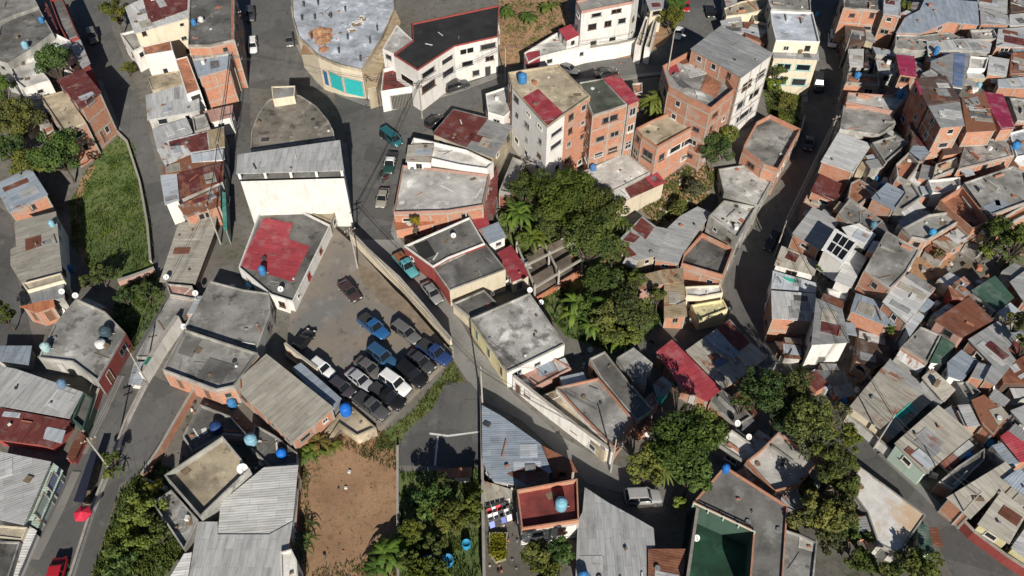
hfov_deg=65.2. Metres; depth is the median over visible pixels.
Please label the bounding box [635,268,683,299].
tin roof house
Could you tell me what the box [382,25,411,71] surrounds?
concrete house
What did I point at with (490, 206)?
tin roof house
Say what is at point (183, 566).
tin roof house
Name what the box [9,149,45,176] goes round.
tree
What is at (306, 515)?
weeds
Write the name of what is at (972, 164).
brick house
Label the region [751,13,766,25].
concrete house
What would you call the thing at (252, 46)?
parked car
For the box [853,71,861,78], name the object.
water tank
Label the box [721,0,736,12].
tin roof house
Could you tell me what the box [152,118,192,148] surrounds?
tin roof house
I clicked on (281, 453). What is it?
water tank
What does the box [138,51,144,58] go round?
window
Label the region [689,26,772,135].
brick house
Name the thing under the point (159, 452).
boundary wall
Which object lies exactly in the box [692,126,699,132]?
window
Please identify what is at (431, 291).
parked car
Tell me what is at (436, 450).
painted line
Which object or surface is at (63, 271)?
window
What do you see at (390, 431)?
grass verge
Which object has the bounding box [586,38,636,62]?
retaining wall
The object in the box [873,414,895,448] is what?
utility pole
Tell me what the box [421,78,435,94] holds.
window
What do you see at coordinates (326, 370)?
parked car
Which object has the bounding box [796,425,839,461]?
tree
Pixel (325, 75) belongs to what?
door
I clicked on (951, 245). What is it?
brick house
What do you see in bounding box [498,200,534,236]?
banana plant
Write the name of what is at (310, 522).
palm plant
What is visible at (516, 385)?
door
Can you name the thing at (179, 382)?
door
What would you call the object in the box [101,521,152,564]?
bush
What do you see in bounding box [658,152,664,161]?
window
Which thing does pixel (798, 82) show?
window
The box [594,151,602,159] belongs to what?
window
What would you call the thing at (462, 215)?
window
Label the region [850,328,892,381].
brick house
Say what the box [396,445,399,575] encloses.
boundary wall
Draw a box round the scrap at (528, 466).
[26,0,1023,570]
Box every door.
[29,311,40,321]
[43,309,56,321]
[55,363,68,373]
[85,373,95,385]
[99,128,106,142]
[105,369,114,383]
[175,378,185,389]
[202,388,212,399]
[289,537,293,549]
[322,70,329,85]
[475,329,478,341]
[485,65,490,75]
[486,346,490,359]
[499,364,502,377]
[515,383,520,395]
[517,279,522,289]
[537,387,542,393]
[557,527,566,536]
[659,360,664,373]
[688,393,696,404]
[775,349,781,360]
[815,356,825,365]
[854,499,858,512]
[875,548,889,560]
[913,537,918,547]
[919,53,925,61]
[954,24,962,33]
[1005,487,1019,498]
[1009,291,1018,303]
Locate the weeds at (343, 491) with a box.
[302,438,393,575]
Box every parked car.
[46,556,68,575]
[86,26,99,43]
[244,5,255,22]
[247,35,257,54]
[284,31,294,47]
[289,328,316,354]
[310,355,336,379]
[327,374,356,399]
[337,279,362,302]
[344,366,373,393]
[351,390,390,421]
[352,355,382,380]
[356,312,390,340]
[366,341,398,369]
[367,380,406,411]
[375,187,389,208]
[378,367,412,397]
[379,125,403,147]
[383,151,398,174]
[390,318,422,345]
[392,251,419,279]
[395,358,428,389]
[405,348,436,374]
[415,337,453,366]
[420,279,444,305]
[424,114,444,128]
[445,78,469,92]
[560,62,579,75]
[593,67,618,78]
[622,486,662,506]
[672,26,684,40]
[683,0,690,12]
[705,5,715,17]
[762,229,780,252]
[802,135,814,151]
[812,71,824,92]
[827,29,838,48]
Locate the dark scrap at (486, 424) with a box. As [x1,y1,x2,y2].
[4,0,1016,573]
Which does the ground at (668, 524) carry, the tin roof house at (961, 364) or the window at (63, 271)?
the tin roof house at (961, 364)
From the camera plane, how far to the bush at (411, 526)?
88.31 m
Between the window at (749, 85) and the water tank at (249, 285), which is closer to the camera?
the water tank at (249, 285)
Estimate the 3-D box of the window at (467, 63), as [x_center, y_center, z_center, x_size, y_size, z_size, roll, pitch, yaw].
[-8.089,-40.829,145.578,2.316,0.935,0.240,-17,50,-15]
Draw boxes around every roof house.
[0,346,35,369]
[0,366,82,423]
[0,408,73,453]
[0,452,50,527]
[10,211,70,288]
[28,283,72,310]
[39,3,59,34]
[67,430,86,464]
[68,35,98,86]
[125,0,190,58]
[128,362,143,388]
[146,84,202,132]
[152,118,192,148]
[157,127,229,165]
[159,217,218,289]
[160,174,184,224]
[162,155,228,179]
[171,552,191,575]
[178,162,229,202]
[189,522,295,575]
[190,149,229,175]
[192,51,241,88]
[203,105,236,135]
[218,465,301,533]
[291,363,341,416]
[364,10,400,108]
[406,144,433,169]
[432,109,512,170]
[437,467,471,482]
[480,222,505,254]
[482,405,551,492]
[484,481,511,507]
[485,165,497,224]
[497,245,531,292]
[525,50,539,68]
[559,24,578,48]
[575,488,654,575]
[614,172,665,217]
[620,216,668,272]
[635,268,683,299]
[641,0,663,33]
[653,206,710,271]
[653,376,672,404]
[720,16,743,34]
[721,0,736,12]
[742,22,767,47]
[764,271,817,310]
[766,49,818,94]
[767,246,818,289]
[773,337,805,363]
[802,293,856,367]
[804,363,855,402]
[833,250,866,294]
[838,25,874,65]
[841,223,875,253]
[843,49,863,80]
[844,359,932,443]
[861,48,872,73]
[871,58,896,85]
[872,46,892,63]
[887,405,975,484]
[898,312,924,348]
[912,523,942,556]
[920,53,976,95]
[920,368,955,408]
[923,38,991,69]
[923,336,955,375]
[926,296,992,350]
[934,272,974,305]
[941,350,977,386]
[970,276,1021,326]
[972,0,1007,13]
[974,491,1023,548]
[989,388,1009,406]
[996,356,1023,404]
[997,468,1023,507]
[1006,0,1023,17]
[1006,405,1023,428]
[1006,528,1023,563]
[1007,13,1023,27]
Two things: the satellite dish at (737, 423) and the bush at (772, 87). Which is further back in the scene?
the bush at (772, 87)
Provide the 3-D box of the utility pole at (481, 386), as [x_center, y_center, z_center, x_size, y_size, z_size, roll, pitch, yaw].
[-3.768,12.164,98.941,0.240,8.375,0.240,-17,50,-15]
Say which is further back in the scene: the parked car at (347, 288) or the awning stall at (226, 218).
the awning stall at (226, 218)
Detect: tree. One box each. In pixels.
[0,74,16,103]
[0,96,46,149]
[0,132,24,160]
[0,299,16,331]
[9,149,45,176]
[25,128,80,183]
[33,43,69,78]
[97,0,127,32]
[411,482,453,519]
[430,472,458,494]
[430,497,475,534]
[453,492,483,528]
[464,481,483,495]
[504,171,543,204]
[530,166,595,232]
[532,204,572,243]
[543,534,575,564]
[562,211,622,275]
[569,294,593,317]
[570,186,629,226]
[581,263,623,298]
[588,299,624,331]
[601,326,628,345]
[603,234,629,269]
[606,284,645,327]
[624,326,643,349]
[625,268,648,288]
[626,442,665,486]
[635,301,658,328]
[642,410,721,479]
[649,287,666,312]
[656,5,685,34]
[666,0,687,8]
[669,457,713,497]
[680,403,729,452]
[698,131,735,172]
[720,124,739,160]
[730,388,752,414]
[739,365,785,417]
[760,394,802,436]
[768,64,787,79]
[772,364,815,405]
[783,394,836,447]
[786,489,848,537]
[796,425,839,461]
[799,475,817,494]
[809,441,860,485]
[815,524,848,555]
[818,399,852,429]
[820,491,859,524]
[829,471,860,500]
[833,421,863,452]
[839,518,874,544]
[843,544,880,575]
[893,546,944,575]
[980,215,1021,247]
[1000,222,1023,269]
[1006,311,1023,332]
[1016,333,1023,359]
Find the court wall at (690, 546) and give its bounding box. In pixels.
[684,508,698,575]
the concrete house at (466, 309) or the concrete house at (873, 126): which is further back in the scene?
the concrete house at (873, 126)
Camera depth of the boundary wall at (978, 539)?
88.13 m
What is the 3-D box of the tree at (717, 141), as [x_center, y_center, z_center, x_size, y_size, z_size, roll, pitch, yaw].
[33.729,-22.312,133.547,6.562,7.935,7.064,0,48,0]
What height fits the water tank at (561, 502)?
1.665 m
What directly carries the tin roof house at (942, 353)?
on the ground at (668, 524)
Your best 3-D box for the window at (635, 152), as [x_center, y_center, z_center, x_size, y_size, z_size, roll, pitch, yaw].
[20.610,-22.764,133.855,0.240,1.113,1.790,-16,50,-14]
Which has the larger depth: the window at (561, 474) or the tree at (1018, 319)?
the tree at (1018, 319)
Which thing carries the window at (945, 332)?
in the tin roof house at (948, 321)
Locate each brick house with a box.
[0,169,58,220]
[19,300,61,325]
[40,91,100,167]
[42,118,56,139]
[56,69,117,150]
[162,329,259,405]
[166,283,196,300]
[178,186,222,225]
[183,404,245,454]
[188,0,247,88]
[193,55,239,107]
[232,354,334,450]
[394,165,489,231]
[472,213,489,236]
[499,157,524,211]
[516,478,578,544]
[541,445,576,479]
[555,372,633,458]
[579,79,626,169]
[579,123,585,162]
[587,351,653,441]
[603,74,639,156]
[631,82,642,112]
[632,114,691,179]
[647,549,685,575]
[654,50,733,171]
[655,340,721,410]
[662,282,686,328]
[679,233,732,285]
[686,319,767,390]
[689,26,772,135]
[708,389,760,434]
[736,430,823,510]
[739,114,800,194]
[763,290,815,341]
[788,207,838,259]
[809,174,845,208]
[813,132,870,191]
[825,288,848,301]
[831,0,882,47]
[831,199,893,239]
[837,72,879,106]
[844,179,878,206]
[846,293,896,336]
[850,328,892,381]
[854,230,919,302]
[861,135,908,181]
[865,29,895,41]
[868,183,904,222]
[871,0,900,47]
[880,272,935,342]
[888,152,920,187]
[893,53,921,87]
[893,210,956,256]
[893,327,940,377]
[896,0,978,35]
[896,75,960,138]
[904,122,930,170]
[918,102,964,165]
[918,157,957,185]
[921,228,989,267]
[930,448,984,498]
[932,187,987,237]
[935,137,963,164]
[937,462,1013,528]
[953,139,1013,182]
[955,395,1011,445]
[958,92,996,146]
[960,29,996,50]
[961,166,1023,226]
[963,321,1023,396]
[976,205,1023,243]
[977,7,1009,34]
[982,56,1009,87]
[982,91,1015,140]
[985,423,1023,470]
[992,27,1023,58]
[992,75,1023,97]
[998,263,1023,310]
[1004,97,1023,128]
[1005,52,1023,77]
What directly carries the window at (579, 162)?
in the tower house at (552, 146)
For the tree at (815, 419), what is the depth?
93.87 m
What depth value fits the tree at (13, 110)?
131.69 m
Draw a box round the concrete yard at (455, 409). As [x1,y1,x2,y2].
[399,382,479,465]
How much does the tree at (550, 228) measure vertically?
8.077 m
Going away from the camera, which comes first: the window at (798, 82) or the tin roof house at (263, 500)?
the tin roof house at (263, 500)
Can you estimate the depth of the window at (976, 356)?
103.08 m
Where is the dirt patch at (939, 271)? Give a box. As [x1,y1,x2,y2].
[910,254,955,279]
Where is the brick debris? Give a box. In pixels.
[21,1,1023,572]
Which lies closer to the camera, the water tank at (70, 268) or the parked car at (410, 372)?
the parked car at (410, 372)
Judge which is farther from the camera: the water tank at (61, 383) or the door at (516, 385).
the door at (516, 385)
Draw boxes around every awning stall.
[222,192,231,244]
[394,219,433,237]
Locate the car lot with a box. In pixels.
[285,228,452,430]
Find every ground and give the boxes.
[0,0,1023,575]
[400,469,480,575]
[498,169,662,351]
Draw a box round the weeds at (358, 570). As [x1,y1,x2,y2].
[312,554,395,575]
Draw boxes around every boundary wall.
[66,388,102,463]
[68,381,147,575]
[116,131,152,263]
[117,267,155,285]
[138,315,182,382]
[140,389,196,477]
[142,477,169,491]
[284,342,319,375]
[294,457,301,531]
[349,231,451,346]
[380,345,453,421]
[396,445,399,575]
[480,391,485,575]
[513,375,613,464]
[798,115,805,137]
[846,416,892,457]
[959,521,1023,575]
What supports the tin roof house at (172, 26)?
on the ground at (668, 524)
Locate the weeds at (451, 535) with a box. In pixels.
[399,465,481,575]
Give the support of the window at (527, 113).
in the tower house at (552, 146)
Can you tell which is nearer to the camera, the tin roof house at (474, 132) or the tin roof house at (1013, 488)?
the tin roof house at (1013, 488)
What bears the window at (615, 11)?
in the white house at (596, 22)
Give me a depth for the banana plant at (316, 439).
96.52 m
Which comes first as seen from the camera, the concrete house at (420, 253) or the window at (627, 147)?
the concrete house at (420, 253)
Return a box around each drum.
[442,553,453,567]
[462,539,470,549]
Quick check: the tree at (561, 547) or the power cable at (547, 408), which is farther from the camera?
the power cable at (547, 408)
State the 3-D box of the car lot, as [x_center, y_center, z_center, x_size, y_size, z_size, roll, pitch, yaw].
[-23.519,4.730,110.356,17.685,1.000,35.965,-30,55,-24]
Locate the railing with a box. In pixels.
[692,502,754,533]
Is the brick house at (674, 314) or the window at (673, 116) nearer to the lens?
the brick house at (674, 314)
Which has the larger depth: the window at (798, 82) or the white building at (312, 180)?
the window at (798, 82)
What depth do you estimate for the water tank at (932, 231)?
114.16 m
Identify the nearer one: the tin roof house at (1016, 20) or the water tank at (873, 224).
the water tank at (873, 224)
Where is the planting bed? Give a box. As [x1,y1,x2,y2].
[487,532,508,563]
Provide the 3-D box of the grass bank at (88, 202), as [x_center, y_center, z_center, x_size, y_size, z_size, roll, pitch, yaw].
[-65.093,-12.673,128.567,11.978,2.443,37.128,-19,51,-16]
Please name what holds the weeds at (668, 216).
on the rubble slope at (682, 194)
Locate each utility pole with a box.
[80,436,112,471]
[126,348,148,384]
[205,204,221,244]
[216,141,230,180]
[230,53,241,90]
[236,10,246,48]
[344,227,357,268]
[414,81,423,118]
[480,366,482,404]
[505,46,505,83]
[609,439,616,472]
[774,221,786,256]
[823,116,839,151]
[839,32,851,67]
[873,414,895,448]
[951,491,981,524]
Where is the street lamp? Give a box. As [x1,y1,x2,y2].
[667,32,685,69]
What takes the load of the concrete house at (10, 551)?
on the ground at (668, 524)
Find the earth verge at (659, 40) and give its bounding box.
[641,24,673,56]
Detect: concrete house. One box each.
[0,0,44,24]
[0,9,54,94]
[0,525,28,541]
[0,541,22,575]
[10,58,55,100]
[19,96,53,139]
[22,273,75,299]
[38,298,133,394]
[48,33,81,76]
[50,0,86,53]
[72,392,96,435]
[120,30,148,71]
[142,40,179,75]
[147,70,182,92]
[154,490,198,553]
[164,436,252,524]
[175,56,206,117]
[183,281,274,358]
[192,114,211,132]
[239,212,332,312]
[250,424,298,466]
[280,549,303,575]
[312,212,337,229]
[324,407,377,443]
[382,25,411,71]
[404,217,484,282]
[411,138,493,179]
[434,243,505,306]
[453,290,498,328]
[470,293,564,387]
[486,87,509,123]
[518,358,570,393]
[542,390,606,461]
[584,153,649,203]
[616,347,652,397]
[645,392,657,414]
[685,285,722,307]
[689,299,727,329]
[704,200,756,262]
[713,429,759,470]
[716,165,771,224]
[722,0,767,24]
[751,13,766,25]
[754,344,777,378]
[764,0,810,21]
[765,10,819,77]
[783,530,817,575]
[797,195,836,220]
[824,465,925,562]
[831,105,901,143]
[834,83,910,130]
[889,182,925,224]
[890,32,959,62]
[914,177,961,206]
[950,381,979,408]
[964,56,988,85]
[1008,126,1023,170]
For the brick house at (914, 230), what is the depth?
115.90 m
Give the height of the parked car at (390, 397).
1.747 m
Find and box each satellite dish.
[192,290,197,296]
[237,464,247,473]
[695,535,699,541]
[735,420,740,426]
[746,434,751,439]
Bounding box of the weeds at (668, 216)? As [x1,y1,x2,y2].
[642,162,717,224]
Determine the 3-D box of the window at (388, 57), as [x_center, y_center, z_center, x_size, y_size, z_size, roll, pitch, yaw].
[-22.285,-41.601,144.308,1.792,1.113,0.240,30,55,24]
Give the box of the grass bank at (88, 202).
[69,136,152,280]
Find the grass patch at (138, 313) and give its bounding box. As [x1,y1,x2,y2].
[112,275,165,352]
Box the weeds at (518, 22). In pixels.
[499,0,571,65]
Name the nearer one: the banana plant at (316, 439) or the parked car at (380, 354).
the banana plant at (316, 439)
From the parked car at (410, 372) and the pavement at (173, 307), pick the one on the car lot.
the parked car at (410, 372)
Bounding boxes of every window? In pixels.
[62,266,66,277]
[70,62,77,69]
[73,130,83,138]
[82,144,88,150]
[84,94,95,106]
[104,125,110,133]
[119,342,128,357]
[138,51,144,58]
[157,118,168,125]
[191,94,201,100]
[198,212,209,220]
[224,392,232,398]
[267,323,271,333]
[278,301,285,308]
[296,476,299,488]
[300,431,312,443]
[307,271,311,281]
[322,417,329,424]
[385,53,392,61]
[399,72,415,88]
[402,218,408,222]
[416,163,422,169]
[421,65,435,80]
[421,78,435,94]
[441,54,454,67]
[442,65,454,80]
[459,47,475,55]
[461,213,468,218]
[462,60,473,66]
[472,69,479,76]
[479,42,496,51]
[485,55,493,61]
[495,241,501,246]
[507,484,515,489]
[513,94,518,104]
[513,135,518,145]
[514,369,522,375]
[523,120,529,131]
[525,109,530,118]
[532,532,543,537]
[534,361,540,367]
[536,122,541,131]
[546,58,552,64]
[549,125,563,139]
[549,138,562,152]
[559,472,565,476]
[564,155,570,163]
[568,112,573,121]
[577,158,582,166]
[581,103,586,112]
[587,23,596,30]
[587,442,595,453]
[591,12,601,17]
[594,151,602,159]
[595,135,604,143]
[601,114,618,124]
[604,20,611,27]
[608,36,615,42]
[608,146,617,154]
[609,130,619,138]
[611,8,621,14]
[617,17,626,24]
[619,434,626,447]
[624,140,631,150]
[626,123,633,133]
[628,106,635,117]
[632,146,637,157]
[641,148,652,163]
[652,10,659,16]
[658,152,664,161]
[660,263,668,268]
[666,138,689,157]
[670,113,676,120]
[672,318,677,323]
[674,100,680,107]
[688,138,696,147]
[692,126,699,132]
[696,55,701,62]
[705,279,712,284]
[709,63,715,70]
[723,453,736,466]
[725,236,731,244]
[726,72,731,79]
[734,104,753,125]
[735,98,745,113]
[741,78,752,92]
[746,86,760,103]
[746,161,754,170]
[754,68,765,82]
[774,77,786,85]
[776,63,791,70]
[782,46,789,50]
[785,270,797,276]
[789,78,806,86]
[794,64,811,71]
[799,242,809,251]
[804,45,810,51]
[817,198,828,205]
[854,364,866,374]
[862,136,870,142]
[863,88,873,93]
[869,281,877,290]
[878,29,888,34]
[882,75,889,80]
[885,17,891,22]
[889,313,896,322]
[899,76,909,82]
[900,114,905,124]
[900,456,911,467]
[912,241,920,248]
[922,131,928,140]
[929,116,934,126]
[932,156,938,162]
[937,142,948,148]
[940,328,952,339]
[942,368,946,378]
[946,129,953,134]
[972,351,982,362]
[980,164,987,171]
[982,531,997,542]
[1009,417,1020,425]
[1011,532,1021,544]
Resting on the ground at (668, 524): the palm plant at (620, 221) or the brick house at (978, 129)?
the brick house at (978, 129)
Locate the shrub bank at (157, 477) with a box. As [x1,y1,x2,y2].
[92,463,182,575]
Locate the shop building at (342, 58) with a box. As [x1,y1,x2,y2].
[291,0,395,98]
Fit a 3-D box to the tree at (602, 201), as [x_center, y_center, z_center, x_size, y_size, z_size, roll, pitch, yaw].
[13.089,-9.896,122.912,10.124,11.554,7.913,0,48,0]
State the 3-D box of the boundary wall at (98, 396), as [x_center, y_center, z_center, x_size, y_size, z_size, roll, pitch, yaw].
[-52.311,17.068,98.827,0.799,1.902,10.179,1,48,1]
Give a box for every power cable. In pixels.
[87,349,129,437]
[128,207,206,349]
[206,144,218,205]
[216,53,231,141]
[232,55,416,85]
[350,83,419,229]
[350,230,479,368]
[417,47,504,82]
[478,367,614,442]
[508,32,674,47]
[784,118,837,221]
[785,223,893,415]
[834,36,852,118]
[894,417,979,495]
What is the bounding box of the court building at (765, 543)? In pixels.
[687,469,787,575]
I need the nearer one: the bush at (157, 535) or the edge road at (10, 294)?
the bush at (157, 535)
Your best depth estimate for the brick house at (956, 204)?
117.60 m
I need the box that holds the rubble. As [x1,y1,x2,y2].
[7,0,1020,575]
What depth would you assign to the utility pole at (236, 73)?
146.88 m
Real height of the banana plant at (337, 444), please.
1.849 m
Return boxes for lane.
[71,0,177,277]
[350,240,675,511]
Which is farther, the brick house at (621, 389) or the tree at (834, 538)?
the brick house at (621, 389)
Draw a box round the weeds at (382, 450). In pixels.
[345,431,395,469]
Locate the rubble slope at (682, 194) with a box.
[640,164,716,224]
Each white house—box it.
[524,24,589,68]
[574,0,638,45]
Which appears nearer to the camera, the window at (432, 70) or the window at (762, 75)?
the window at (762, 75)
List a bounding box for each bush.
[77,274,97,289]
[89,264,113,287]
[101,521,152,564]
[101,550,137,575]
[102,450,119,468]
[102,468,112,478]
[112,287,133,306]
[117,493,168,530]
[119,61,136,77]
[130,282,159,302]
[139,478,163,500]
[144,520,171,545]
[396,547,418,571]
[397,518,425,544]
[407,555,450,575]
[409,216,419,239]
[422,532,448,559]
[520,537,552,572]
[528,555,561,575]
[668,198,689,220]
[672,496,688,508]
[683,178,706,196]
[765,78,785,96]
[777,93,797,110]
[777,111,790,121]
[815,262,825,281]
[878,560,902,575]
[883,324,895,338]
[900,0,911,11]
[930,248,945,262]
[977,244,994,263]
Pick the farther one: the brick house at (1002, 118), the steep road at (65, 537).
the brick house at (1002, 118)
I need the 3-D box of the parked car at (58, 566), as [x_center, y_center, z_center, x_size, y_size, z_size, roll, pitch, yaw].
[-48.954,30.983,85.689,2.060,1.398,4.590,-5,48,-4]
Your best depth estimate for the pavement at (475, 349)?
112.88 m
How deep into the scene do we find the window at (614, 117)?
127.78 m
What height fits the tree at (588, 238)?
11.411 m
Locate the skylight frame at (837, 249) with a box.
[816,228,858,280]
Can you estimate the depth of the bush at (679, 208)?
130.07 m
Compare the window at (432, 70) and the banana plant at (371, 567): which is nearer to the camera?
the banana plant at (371, 567)
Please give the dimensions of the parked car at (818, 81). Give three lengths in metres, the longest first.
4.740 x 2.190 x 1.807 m
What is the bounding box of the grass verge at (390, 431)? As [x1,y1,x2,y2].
[376,362,463,448]
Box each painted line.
[430,431,479,436]
[434,436,438,464]
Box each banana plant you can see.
[296,442,326,465]
[306,432,333,454]
[321,439,345,456]
[360,554,387,575]
[366,533,408,574]
[394,523,423,551]
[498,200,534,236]
[500,3,517,19]
[515,225,553,257]
[518,11,538,27]
[538,0,560,14]
[556,292,584,328]
[575,312,602,341]
[588,296,614,315]
[606,331,634,352]
[638,90,662,120]
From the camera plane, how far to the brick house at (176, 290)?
112.13 m
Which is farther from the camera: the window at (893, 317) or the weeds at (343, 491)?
the window at (893, 317)
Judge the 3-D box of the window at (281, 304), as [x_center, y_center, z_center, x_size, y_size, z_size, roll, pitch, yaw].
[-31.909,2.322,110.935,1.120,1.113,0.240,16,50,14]
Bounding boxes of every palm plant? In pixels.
[111,463,126,478]
[292,528,321,555]
[303,518,320,529]
[609,213,634,235]
[650,468,675,488]
[977,232,1002,253]
[994,245,1023,268]
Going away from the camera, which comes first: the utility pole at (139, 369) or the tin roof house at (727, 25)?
the utility pole at (139, 369)
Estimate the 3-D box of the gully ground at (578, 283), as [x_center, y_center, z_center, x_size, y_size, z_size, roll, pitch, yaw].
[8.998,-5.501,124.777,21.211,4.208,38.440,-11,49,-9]
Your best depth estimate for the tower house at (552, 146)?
128.97 m
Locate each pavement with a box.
[31,471,80,559]
[82,375,124,453]
[98,79,121,130]
[136,296,192,361]
[296,45,498,105]
[341,143,353,208]
[391,218,505,387]
[574,72,660,82]
[802,92,807,101]
[877,452,941,510]
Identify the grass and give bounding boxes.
[112,273,165,347]
[763,78,801,127]
[764,81,801,126]
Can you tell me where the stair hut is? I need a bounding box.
[271,86,296,106]
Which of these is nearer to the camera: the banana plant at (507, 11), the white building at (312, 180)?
the white building at (312, 180)
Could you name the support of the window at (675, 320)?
in the brick house at (674, 314)
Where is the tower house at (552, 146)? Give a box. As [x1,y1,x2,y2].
[508,64,589,176]
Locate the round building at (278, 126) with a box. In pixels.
[250,95,334,151]
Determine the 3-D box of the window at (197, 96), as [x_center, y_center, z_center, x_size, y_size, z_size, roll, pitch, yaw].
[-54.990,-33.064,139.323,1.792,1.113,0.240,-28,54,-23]
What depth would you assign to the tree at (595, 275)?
115.32 m
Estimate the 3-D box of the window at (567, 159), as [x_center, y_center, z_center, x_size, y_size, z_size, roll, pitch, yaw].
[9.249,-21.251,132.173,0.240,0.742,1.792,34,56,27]
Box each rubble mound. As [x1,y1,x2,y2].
[300,27,336,54]
[347,15,365,32]
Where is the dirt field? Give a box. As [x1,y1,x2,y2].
[300,428,396,575]
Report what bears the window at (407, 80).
in the white building at (417, 58)
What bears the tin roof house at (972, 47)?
on the ground at (668, 524)
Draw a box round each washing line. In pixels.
[485,502,505,513]
[486,508,508,520]
[488,514,511,531]
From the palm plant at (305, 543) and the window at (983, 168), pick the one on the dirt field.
the palm plant at (305, 543)
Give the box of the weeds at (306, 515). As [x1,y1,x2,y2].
[299,467,310,574]
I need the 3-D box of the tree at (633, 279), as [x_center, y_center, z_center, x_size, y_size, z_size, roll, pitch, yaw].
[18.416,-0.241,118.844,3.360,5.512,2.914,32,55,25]
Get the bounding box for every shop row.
[13,525,39,575]
[28,463,65,530]
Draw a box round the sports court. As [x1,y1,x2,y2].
[682,512,745,575]
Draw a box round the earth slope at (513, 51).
[499,0,572,68]
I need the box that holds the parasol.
[73,506,91,520]
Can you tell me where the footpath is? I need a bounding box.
[74,165,95,266]
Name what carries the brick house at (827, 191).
on the ground at (668, 524)
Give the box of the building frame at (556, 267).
[516,226,583,301]
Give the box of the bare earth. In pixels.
[358,263,447,349]
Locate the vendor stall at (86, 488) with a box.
[73,450,100,506]
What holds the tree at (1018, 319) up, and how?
on the ground at (668, 524)
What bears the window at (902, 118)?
in the brick house at (924, 94)
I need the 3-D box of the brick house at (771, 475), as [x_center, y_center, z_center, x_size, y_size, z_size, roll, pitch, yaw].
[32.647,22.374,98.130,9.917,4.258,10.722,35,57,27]
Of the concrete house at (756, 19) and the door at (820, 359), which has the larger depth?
the concrete house at (756, 19)
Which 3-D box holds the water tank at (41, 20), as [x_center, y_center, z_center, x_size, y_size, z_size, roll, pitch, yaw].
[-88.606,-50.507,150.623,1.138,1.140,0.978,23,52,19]
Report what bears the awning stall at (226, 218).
on the ground at (668, 524)
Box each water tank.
[20,41,29,49]
[38,17,44,23]
[39,341,53,352]
[48,220,55,226]
[56,378,69,388]
[67,265,74,273]
[94,338,105,348]
[98,325,114,338]
[190,19,196,25]
[198,16,203,22]
[209,420,225,434]
[226,398,237,409]
[244,433,260,446]
[245,282,253,290]
[258,265,266,275]
[276,448,286,459]
[339,402,351,416]
[518,72,528,84]
[555,496,569,511]
[578,569,588,575]
[590,163,595,170]
[721,463,729,473]
[839,398,847,404]
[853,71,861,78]
[869,221,877,228]
[875,175,880,181]
[877,182,883,188]
[896,90,904,98]
[928,228,936,235]
[932,46,939,55]
[962,451,973,461]
[985,438,995,447]
[1011,141,1020,149]
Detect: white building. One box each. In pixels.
[236,140,353,225]
[394,5,499,110]
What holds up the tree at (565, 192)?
on the gully ground at (578, 283)
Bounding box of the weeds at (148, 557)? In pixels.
[90,460,184,575]
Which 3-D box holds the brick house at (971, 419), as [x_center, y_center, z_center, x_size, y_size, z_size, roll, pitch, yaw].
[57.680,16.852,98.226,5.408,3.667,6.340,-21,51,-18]
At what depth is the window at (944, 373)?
102.87 m
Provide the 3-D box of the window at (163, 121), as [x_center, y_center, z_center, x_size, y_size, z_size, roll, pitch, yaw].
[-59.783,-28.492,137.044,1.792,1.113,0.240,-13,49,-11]
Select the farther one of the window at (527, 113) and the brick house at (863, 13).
the brick house at (863, 13)
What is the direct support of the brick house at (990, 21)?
on the ground at (668, 524)
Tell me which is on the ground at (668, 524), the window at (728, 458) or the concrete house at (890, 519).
the concrete house at (890, 519)
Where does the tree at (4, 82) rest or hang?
on the ground at (668, 524)
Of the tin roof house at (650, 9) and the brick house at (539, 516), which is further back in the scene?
the tin roof house at (650, 9)
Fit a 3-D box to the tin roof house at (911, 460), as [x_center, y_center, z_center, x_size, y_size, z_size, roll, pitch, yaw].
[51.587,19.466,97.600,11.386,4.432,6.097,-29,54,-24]
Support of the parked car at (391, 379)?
on the car lot
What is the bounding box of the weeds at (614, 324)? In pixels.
[498,168,662,349]
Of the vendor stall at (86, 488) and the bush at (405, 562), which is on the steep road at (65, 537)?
the vendor stall at (86, 488)
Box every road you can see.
[0,208,35,351]
[24,298,167,575]
[75,377,184,575]
[210,0,438,258]
[364,0,722,138]
[724,0,1019,575]

